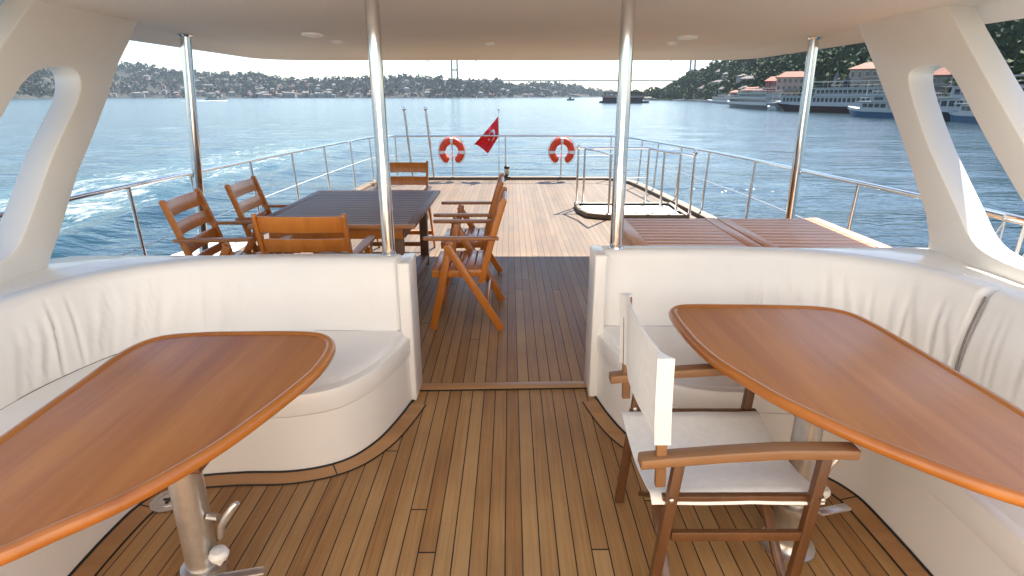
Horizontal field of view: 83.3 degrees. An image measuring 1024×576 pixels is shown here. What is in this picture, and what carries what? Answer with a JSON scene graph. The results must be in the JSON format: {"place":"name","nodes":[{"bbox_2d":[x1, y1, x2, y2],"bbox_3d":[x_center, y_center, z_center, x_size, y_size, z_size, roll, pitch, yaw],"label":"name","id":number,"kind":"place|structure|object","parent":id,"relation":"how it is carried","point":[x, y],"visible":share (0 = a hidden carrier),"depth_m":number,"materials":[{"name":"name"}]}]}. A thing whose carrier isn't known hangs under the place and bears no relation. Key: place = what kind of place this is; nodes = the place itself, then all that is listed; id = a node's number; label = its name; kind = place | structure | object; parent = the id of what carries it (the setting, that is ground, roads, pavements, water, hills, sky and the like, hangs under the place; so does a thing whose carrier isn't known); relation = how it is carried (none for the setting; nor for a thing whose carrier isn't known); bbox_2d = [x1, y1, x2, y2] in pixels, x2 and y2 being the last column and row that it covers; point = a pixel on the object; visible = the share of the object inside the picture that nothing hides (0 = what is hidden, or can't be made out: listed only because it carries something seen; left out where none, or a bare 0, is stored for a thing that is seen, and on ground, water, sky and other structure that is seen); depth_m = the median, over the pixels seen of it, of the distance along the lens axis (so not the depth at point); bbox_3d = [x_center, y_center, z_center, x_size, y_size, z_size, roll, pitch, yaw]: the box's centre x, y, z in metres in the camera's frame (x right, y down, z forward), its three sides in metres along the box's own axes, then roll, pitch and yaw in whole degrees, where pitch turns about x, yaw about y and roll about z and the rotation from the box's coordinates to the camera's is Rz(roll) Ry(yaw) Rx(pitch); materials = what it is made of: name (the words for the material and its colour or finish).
{"place":"outdoors","nodes":[
{"label":"outdoors","id":0,"kind":"place"},
{"bbox_2d":[12,61,616,98],"bbox_3d":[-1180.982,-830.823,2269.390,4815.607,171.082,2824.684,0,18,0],"label":"hills","id":1,"kind":"structure","parent":0,"point":[117,72],"depth_m":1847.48,"materials":[{"name":"green plant"}]},
{"bbox_2d":[132,92,142,97],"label":"hillside house","id":2,"kind":"structure","parent":1,"relation":"on","point":[137,94],"depth_m":1700.94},
{"bbox_2d":[141,91,149,96],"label":"hillside house","id":3,"kind":"structure","parent":1,"relation":"on","point":[146,93],"depth_m":1726.00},
{"bbox_2d":[229,91,235,96],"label":"hillside house","id":4,"kind":"structure","parent":1,"relation":"on","point":[232,94],"depth_m":1741.67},
{"bbox_2d":[284,92,289,97],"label":"hillside house","id":5,"kind":"structure","parent":1,"relation":"on","point":[286,94],"depth_m":1696.24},
{"bbox_2d":[289,92,296,97],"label":"hillside house","id":6,"kind":"structure","parent":1,"relation":"on","point":[292,94],"depth_m":1692.19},
{"bbox_2d":[317,92,325,97],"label":"hillside house","id":7,"kind":"structure","parent":1,"relation":"on","point":[322,95],"depth_m":1681.90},
{"bbox_2d":[325,91,331,97],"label":"hillside house","id":8,"kind":"structure","parent":1,"relation":"on","point":[328,94],"depth_m":1685.68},
{"bbox_2d":[403,87,409,92],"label":"hillside house","id":9,"kind":"structure","parent":1,"relation":"on","point":[406,89],"depth_m":1840.36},
{"bbox_2d":[477,91,483,97],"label":"hillside house","id":10,"kind":"structure","parent":1,"relation":"on","point":[480,94],"depth_m":1724.70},
{"bbox_2d":[385,60,720,80],"bbox_3d":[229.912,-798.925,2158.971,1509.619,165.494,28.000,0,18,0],"label":"suspension bridge","id":11,"kind":"structure","parent":1,"relation":"on","point":[456,69],"depth_m":2151.75,"materials":[{"name":"grey metal"}]},
{"bbox_2d":[118,40,729,91],"label":"sky","id":12,"kind":"structure","parent":0,"point":[169,57],"materials":[{"name":"white"}]},
{"bbox_2d":[96,180,904,575],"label":"deck","id":13,"kind":"structure","parent":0,"point":[508,482],"depth_m":2.56,"materials":[{"name":"brown wood"}]},
{"bbox_2d":[149,490,172,512],"bbox_3d":[-1.467,0.907,2.468,0.150,0.010,0.150,0,18,0],"label":"deck plate","id":14,"kind":"object","parent":13,"relation":"on","point":[160,503],"visible":0.56,"depth_m":2.44,"materials":[{"name":"metal"}]},
{"bbox_2d":[0,331,335,575],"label":"lounge table","id":15,"kind":"object","parent":13,"relation":"on","point":[135,424],"visible":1,"depth_m":1.78,"materials":[{"name":"brown wood"}]},
{"bbox_2d":[177,33,208,252],"bbox_3d":[-2.713,-1.024,4.941,0.338,2.126,0.140,5,19,16],"label":"roof pole","id":16,"kind":"object","parent":13,"relation":"on","point":[190,97],"visible":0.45,"depth_m":4.78,"materials":[{"name":"metal"}]},
{"bbox_2d":[0,0,1023,59],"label":"roof","id":17,"kind":"structure","parent":16,"relation":"on","point":[523,29],"depth_m":4.03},
{"bbox_2d":[301,32,323,37],"bbox_3d":[-1.574,-1.996,4.547,0.170,0.024,0.170,0,18,0],"label":"ceiling light","id":18,"kind":"object","parent":17,"relation":"attached to","point":[311,34],"visible":1,"depth_m":4.49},
{"bbox_2d":[330,40,342,43],"bbox_3d":[-1.570,-2.202,5.163,0.110,0.024,0.110,0,18,0],"label":"ceiling light","id":19,"kind":"object","parent":17,"relation":"attached to","point":[336,42],"visible":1,"depth_m":5.12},
{"bbox_2d":[485,42,495,45],"bbox_3d":[-0.200,-2.267,5.357,0.100,0.024,0.100,0,18,0],"label":"ceiling light","id":20,"kind":"object","parent":17,"relation":"attached to","point":[490,44],"visible":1,"depth_m":5.32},
{"bbox_2d":[666,41,678,44],"bbox_3d":[1.467,-2.237,5.268,0.110,0.024,0.110,0,18,0],"label":"ceiling light","id":21,"kind":"object","parent":17,"relation":"attached to","point":[672,43],"visible":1,"depth_m":5.23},
{"bbox_2d":[677,35,697,39],"bbox_3d":[1.447,-2.063,4.746,0.170,0.024,0.170,0,18,0],"label":"ceiling light","id":22,"kind":"object","parent":17,"relation":"attached to","point":[687,37],"visible":1,"depth_m":4.69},
{"bbox_2d":[0,254,413,575],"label":"corner sofa","id":23,"kind":"object","parent":13,"relation":"on","point":[60,336],"visible":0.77,"depth_m":2.84,"materials":[{"name":"white leather"}]},
{"bbox_2d":[0,253,421,399],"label":"coaming","id":24,"kind":"object","parent":13,"relation":"on","point":[59,268],"visible":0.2,"depth_m":3.13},
{"bbox_2d":[0,0,136,283],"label":"roof arch","id":25,"kind":"structure","parent":24,"relation":"on","point":[77,53],"depth_m":3.10,"materials":[{"name":"white paint"}]},
{"bbox_2d":[364,0,396,254],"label":"roof pole","id":26,"kind":"object","parent":24,"relation":"on","point":[374,41],"visible":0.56,"depth_m":2.96,"materials":[{"name":"metal"}]},
{"bbox_2d":[159,188,274,254],"bbox_3d":[-2.138,-0.228,4.363,0.596,0.976,0.658,-1,18,-4],"label":"folding chair","id":27,"kind":"object","parent":13,"relation":"on","point":[171,208],"visible":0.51,"depth_m":4.24,"materials":[{"name":"brown wood"}]},
{"bbox_2d":[72,403,424,575],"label":"margin plank","id":28,"kind":"object","parent":13,"relation":"on","point":[101,553],"visible":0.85,"depth_m":2.61,"materials":[{"name":"brown wood"}]},
{"bbox_2d":[94,404,425,575],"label":"margin seam","id":29,"kind":"object","parent":13,"relation":"on","point":[117,549],"visible":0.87,"depth_m":2.57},
{"bbox_2d":[224,176,316,253],"bbox_3d":[-2.030,-0.459,5.057,0.596,0.976,0.658,-1,18,-2],"label":"folding chair","id":30,"kind":"object","parent":13,"relation":"on","point":[234,191],"visible":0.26,"depth_m":4.92,"materials":[{"name":"brown wood"}]},
{"bbox_2d":[251,213,375,253],"bbox_3d":[-1.293,-0.074,3.899,0.658,0.976,0.596,0,18,0],"label":"folding chair","id":31,"kind":"object","parent":13,"relation":"on","point":[289,243],"visible":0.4,"depth_m":3.55,"materials":[{"name":"brown wood"}]},
{"bbox_2d":[247,190,440,282],"bbox_3d":[-1.333,-0.377,5.129,1.230,0.731,1.660,0,18,0],"label":"dining table","id":32,"kind":"object","parent":13,"relation":"on","point":[360,209],"visible":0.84,"depth_m":4.86,"materials":[{"name":"brown wood"}]},
{"bbox_2d":[369,161,435,248],"bbox_3d":[-1.202,-0.847,6.220,0.658,0.976,0.596,0,18,0],"label":"folding chair","id":33,"kind":"object","parent":13,"relation":"on","point":[409,167],"visible":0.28,"depth_m":6.34,"materials":[{"name":"brown wood"}]},
{"bbox_2d":[423,187,506,330],"bbox_3d":[-0.332,-0.243,4.408,0.596,0.976,0.658,0,18,0],"label":"folding chair","id":34,"kind":"object","parent":13,"relation":"on","point":[449,262],"visible":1,"depth_m":4.18,"materials":[{"name":"brown wood"}]},
{"bbox_2d":[433,173,503,291],"bbox_3d":[-0.365,-0.509,5.205,0.596,0.976,0.658,0,18,0],"label":"folding chair","id":35,"kind":"object","parent":13,"relation":"on","point":[472,229],"visible":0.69,"depth_m":5.01,"materials":[{"name":"brown wood"}]},
{"bbox_2d":[235,176,716,251],"bbox_3d":[-0.041,-0.002,5.232,5.897,0.115,14.452,0,18,0],"label":"toe rail","id":36,"kind":"object","parent":13,"relation":"on","point":[682,205],"visible":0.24,"depth_m":11.33,"materials":[{"name":"white wood"}]},
{"bbox_2d":[0,135,394,254],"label":"guard rail","id":37,"kind":"object","parent":36,"relation":"on","point":[128,187],"visible":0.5,"depth_m":5.31,"materials":[{"name":"metal"}]},
{"bbox_2d":[402,106,413,175],"bbox_3d":[-2.111,-2.960,11.705,0.177,1.398,0.078,-12,22,-32],"label":"boarding post","id":38,"kind":"object","parent":36,"relation":"on","point":[405,122],"visible":0.94,"depth_m":11.62,"materials":[{"name":"metal"}]},
{"bbox_2d":[424,106,434,176],"bbox_3d":[-1.678,-2.962,11.708,0.186,1.398,0.078,-12,22,-32],"label":"boarding post","id":39,"kind":"object","parent":36,"relation":"on","point":[427,124],"visible":1,"depth_m":11.65,"materials":[{"name":"metal"}]},
{"bbox_2d":[498,108,499,174],"bbox_3d":[-0.269,-2.962,11.787,0.044,1.365,0.044,0,18,0],"label":"flag staff","id":40,"kind":"object","parent":36,"relation":"on","point":[498,141],"visible":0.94,"depth_m":11.78,"materials":[{"name":"metal"}]},
{"bbox_2d":[474,117,497,152],"bbox_3d":[-0.530,-3.120,11.732,0.510,0.740,0.203,0,18,0],"label":"flag","id":41,"kind":"object","parent":40,"relation":"attached to","point":[486,144],"visible":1,"depth_m":11.75,"materials":[{"name":"red fabric"}]},
{"bbox_2d":[394,135,612,176],"bbox_3d":[-0.175,-2.704,11.810,4.465,0.850,0.068,0,18,0],"label":"guard rail","id":42,"kind":"object","parent":36,"relation":"on","point":[505,155],"visible":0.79,"depth_m":11.68,"materials":[{"name":"metal"}]},
{"bbox_2d":[438,135,465,164],"bbox_3d":[-1.222,-2.804,11.710,0.573,0.578,0.148,0,18,0],"label":"life ring","id":43,"kind":"object","parent":42,"relation":"attached to","point":[451,140],"visible":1,"depth_m":11.65,"materials":[{"name":"orange plastic"}]},
{"bbox_2d":[548,136,575,163],"bbox_3d":[1.013,-2.806,11.718,0.573,0.578,0.148,0,18,0],"label":"life ring","id":44,"kind":"object","parent":42,"relation":"attached to","point":[566,142],"visible":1,"depth_m":11.66,"materials":[{"name":"orange plastic"}]},
{"bbox_2d":[504,165,509,177],"bbox_3d":[-0.107,-2.412,11.898,0.140,0.241,0.140,0,18,0],"label":"stern lamp","id":45,"kind":"object","parent":36,"relation":"on","point":[506,170],"visible":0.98,"depth_m":11.86,"materials":[{"name":"black metal"}]},
{"bbox_2d":[613,135,1008,230],"bbox_3d":[2.639,-1.371,7.665,0.399,0.944,8.801,-2,19,-5],"label":"guard rail","id":46,"kind":"object","parent":36,"relation":"on","point":[989,213],"visible":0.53,"depth_m":6.25,"materials":[{"name":"metal"}]},
{"bbox_2d":[983,207,1023,256],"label":"guard rail","id":47,"kind":"object","parent":36,"relation":"on","point":[1016,219],"visible":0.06,"depth_m":3.33,"materials":[{"name":"metal"}]},
{"bbox_2d":[420,381,585,389],"bbox_3d":[-0.041,0.585,3.444,1.260,0.012,0.075,-1,18,-2],"label":"threshold","id":48,"kind":"object","parent":13,"relation":"on","point":[504,385],"visible":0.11,"depth_m":3.44,"materials":[{"name":"brown wood"}]},
{"bbox_2d":[419,381,586,391],"bbox_3d":[-0.041,0.587,3.445,1.263,0.008,0.088,-1,18,-2],"label":"threshold seam","id":49,"kind":"object","parent":13,"relation":"on","point":[503,389],"visible":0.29,"depth_m":3.40,"materials":[{"name":"black rubber"}]},
{"bbox_2d":[574,202,689,219],"bbox_3d":[1.730,-1.056,8.583,1.520,0.275,1.020,0,18,0],"label":"stairwell","id":50,"kind":"object","parent":13,"relation":"in","point":[635,210],"visible":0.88,"depth_m":8.48,"materials":[{"name":"white"}]},
{"bbox_2d":[575,144,697,214],"bbox_3d":[1.750,-1.610,8.414,1.548,0.894,1.036,0,18,0],"label":"stair rail","id":51,"kind":"object","parent":50,"relation":"on","point":[694,154],"visible":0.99,"depth_m":8.43,"materials":[{"name":"metal"}]},
{"bbox_2d":[609,293,860,575],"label":"canvas chair","id":52,"kind":"object","parent":13,"relation":"on","point":[709,456],"visible":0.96,"depth_m":1.86,"materials":[{"name":"white fabric"}]},
{"bbox_2d":[582,402,906,575],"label":"margin seam","id":53,"kind":"object","parent":13,"relation":"on","point":[879,543],"visible":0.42,"depth_m":2.36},
{"bbox_2d":[623,218,889,247],"bbox_3d":[1.586,-0.032,4.127,1.595,0.751,1.000,0,18,0],"label":"deck chest","id":54,"kind":"object","parent":13,"relation":"on","point":[788,232],"visible":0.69,"depth_m":3.99,"materials":[{"name":"red wood"}]},
{"bbox_2d":[584,400,929,575],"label":"margin plank","id":55,"kind":"object","parent":13,"relation":"on","point":[900,554],"visible":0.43,"depth_m":2.38,"materials":[{"name":"brown wood"}]},
{"bbox_2d":[785,36,820,217],"bbox_3d":[2.557,-1.095,5.153,0.139,2.121,0.208,17,25,42],"label":"roof pole","id":56,"kind":"object","parent":13,"relation":"on","point":[808,80],"visible":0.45,"depth_m":5.00,"materials":[{"name":"metal"}]},
{"bbox_2d":[584,245,1023,396],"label":"coaming","id":57,"kind":"object","parent":13,"relation":"on","point":[598,260],"visible":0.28,"depth_m":3.15,"materials":[{"name":"white plastic"}]},
{"bbox_2d":[609,0,635,249],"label":"roof pole","id":58,"kind":"object","parent":57,"relation":"on","point":[627,28],"visible":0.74,"depth_m":2.98,"materials":[{"name":"metal"}]},
{"bbox_2d":[858,5,1023,283],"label":"roof arch","id":59,"kind":"structure","parent":57,"relation":"on","point":[911,53],"depth_m":3.13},
{"bbox_2d":[594,246,1023,575],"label":"corner sofa","id":60,"kind":"object","parent":13,"relation":"on","point":[970,328],"visible":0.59,"depth_m":2.68,"materials":[{"name":"white leather"}]},
{"bbox_2d":[668,304,1023,563],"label":"lounge table","id":61,"kind":"object","parent":13,"relation":"on","point":[817,371],"visible":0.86,"depth_m":2.02,"materials":[{"name":"brown wood"}]},
{"bbox_2d":[0,97,1023,258],"bbox_3d":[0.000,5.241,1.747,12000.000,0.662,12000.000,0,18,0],"label":"water","id":62,"kind":"structure","parent":0,"point":[133,140],"depth_m":57.29,"materials":[{"name":"blue liquid"}]},
{"bbox_2d":[205,94,225,99],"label":"speedboat","id":63,"kind":"object","parent":62,"relation":"on","point":[210,97],"visible":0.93,"depth_m":682.69,"materials":[{"name":"white paint"}]},
{"bbox_2d":[599,93,651,102],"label":"ferry","id":64,"kind":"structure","parent":62,"relation":"on","point":[613,99],"depth_m":480.27,"materials":[{"name":"paint"}]},
{"bbox_2d":[707,92,731,103],"bbox_3d":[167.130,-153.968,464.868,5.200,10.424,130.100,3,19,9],"label":"motor yacht","id":65,"kind":"object","parent":62,"relation":"on","point":[722,99],"visible":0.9,"depth_m":442.60,"materials":[{"name":"white paint"}]},
{"bbox_2d":[727,88,782,109],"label":"passenger boat","id":66,"kind":"object","parent":62,"relation":"on","point":[761,100],"visible":0.96,"depth_m":258.36,"materials":[{"name":"paint"}]},
{"bbox_2d":[767,93,781,110],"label":"motor boat","id":67,"kind":"object","parent":62,"relation":"on","point":[774,106],"visible":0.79,"depth_m":231.44,"materials":[{"name":"white paint"}]},
{"bbox_2d":[775,78,884,112],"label":"ferry","id":68,"kind":"object","parent":62,"relation":"on","point":[834,100],"visible":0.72,"depth_m":198.97,"materials":[{"name":"white paint"}]},
{"bbox_2d":[848,80,893,117],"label":"motor boat","id":69,"kind":"object","parent":62,"relation":"on","point":[877,106],"visible":0.62,"depth_m":156.21,"materials":[{"name":"blue paint"}]},
{"bbox_2d":[949,101,977,122],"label":"motor boat","id":70,"kind":"object","parent":62,"relation":"on","point":[964,113],"visible":0.26,"depth_m":128.71,"materials":[{"name":"blue paint"}]},
{"bbox_2d":[937,74,1023,120],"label":"ferry","id":71,"kind":"object","parent":62,"relation":"on","point":[946,104],"visible":0.12,"depth_m":135.38,"materials":[{"name":"paint"}]},
{"bbox_2d":[643,89,711,99],"bbox_3d":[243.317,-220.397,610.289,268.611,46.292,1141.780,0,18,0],"label":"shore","id":72,"kind":"structure","parent":0,"point":[672,99],"depth_m":820.14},
{"bbox_2d":[698,86,706,98],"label":"hillside house","id":73,"kind":"structure","parent":72,"relation":"on","point":[699,89],"depth_m":673.65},
{"bbox_2d":[710,80,722,90],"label":"hillside house","id":74,"kind":"structure","parent":72,"relation":"on","point":[714,82],"depth_m":627.77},
{"bbox_2d":[729,90,737,97],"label":"shore house","id":75,"kind":"structure","parent":72,"relation":"on","point":[734,93],"depth_m":440.90,"materials":[{"name":"white tile"}]},
{"bbox_2d":[736,74,751,82],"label":"hillside house","id":76,"kind":"structure","parent":72,"relation":"on","point":[738,77],"depth_m":517.06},
{"bbox_2d":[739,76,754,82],"bbox_3d":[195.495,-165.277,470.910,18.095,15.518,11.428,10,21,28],"label":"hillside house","id":77,"kind":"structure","parent":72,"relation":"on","point":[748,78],"depth_m":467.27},
{"bbox_2d":[741,86,763,92],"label":"shore house","id":78,"kind":"structure","parent":72,"relation":"on","point":[745,90],"depth_m":366.07,"materials":[{"name":"white tile"}]},
{"bbox_2d":[764,76,776,91],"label":"shore house","id":79,"kind":"structure","parent":72,"relation":"on","point":[770,82],"depth_m":301.94,"materials":[{"name":"red tile"}]},
{"bbox_2d":[775,71,803,97],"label":"shore house","id":80,"kind":"structure","parent":72,"relation":"on","point":[789,83],"depth_m":283.13,"materials":[{"name":"pink tile"}]},
{"bbox_2d":[631,18,1023,99],"bbox_3d":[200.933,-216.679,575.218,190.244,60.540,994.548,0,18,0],"label":"wooded slope","id":81,"kind":"structure","parent":72,"relation":"on","point":[1007,37],"depth_m":364.95,"materials":[{"name":"green plant"}]},
{"bbox_2d":[831,71,838,87],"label":"minaret","id":82,"kind":"object","parent":72,"relation":"on","point":[836,77],"visible":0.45,"depth_m":248.79,"materials":[{"name":"grey metal"}]},
{"bbox_2d":[848,62,881,86],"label":"shore house","id":83,"kind":"structure","parent":72,"relation":"on","point":[865,71],"depth_m":208.61,"materials":[{"name":"white tile"}]},
{"bbox_2d":[933,67,955,96],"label":"shore house","id":84,"kind":"structure","parent":72,"relation":"on","point":[941,75],"depth_m":161.38,"materials":[{"name":"white tile"}]},
{"bbox_2d":[673,99,707,101],"bbox_3d":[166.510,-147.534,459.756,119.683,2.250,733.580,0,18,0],"label":"quay","id":85,"kind":"structure","parent":0,"point":[689,100],"depth_m":686.93,"materials":[{"name":"concrete"}]},
{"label":"hull","id":86,"kind":"structure","parent":0,"visible":0},
{"bbox_2d":[173,242,246,254],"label":"side deck","id":87,"kind":"structure","parent":86,"relation":"on","point":[235,246],"depth_m":6.78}
]}

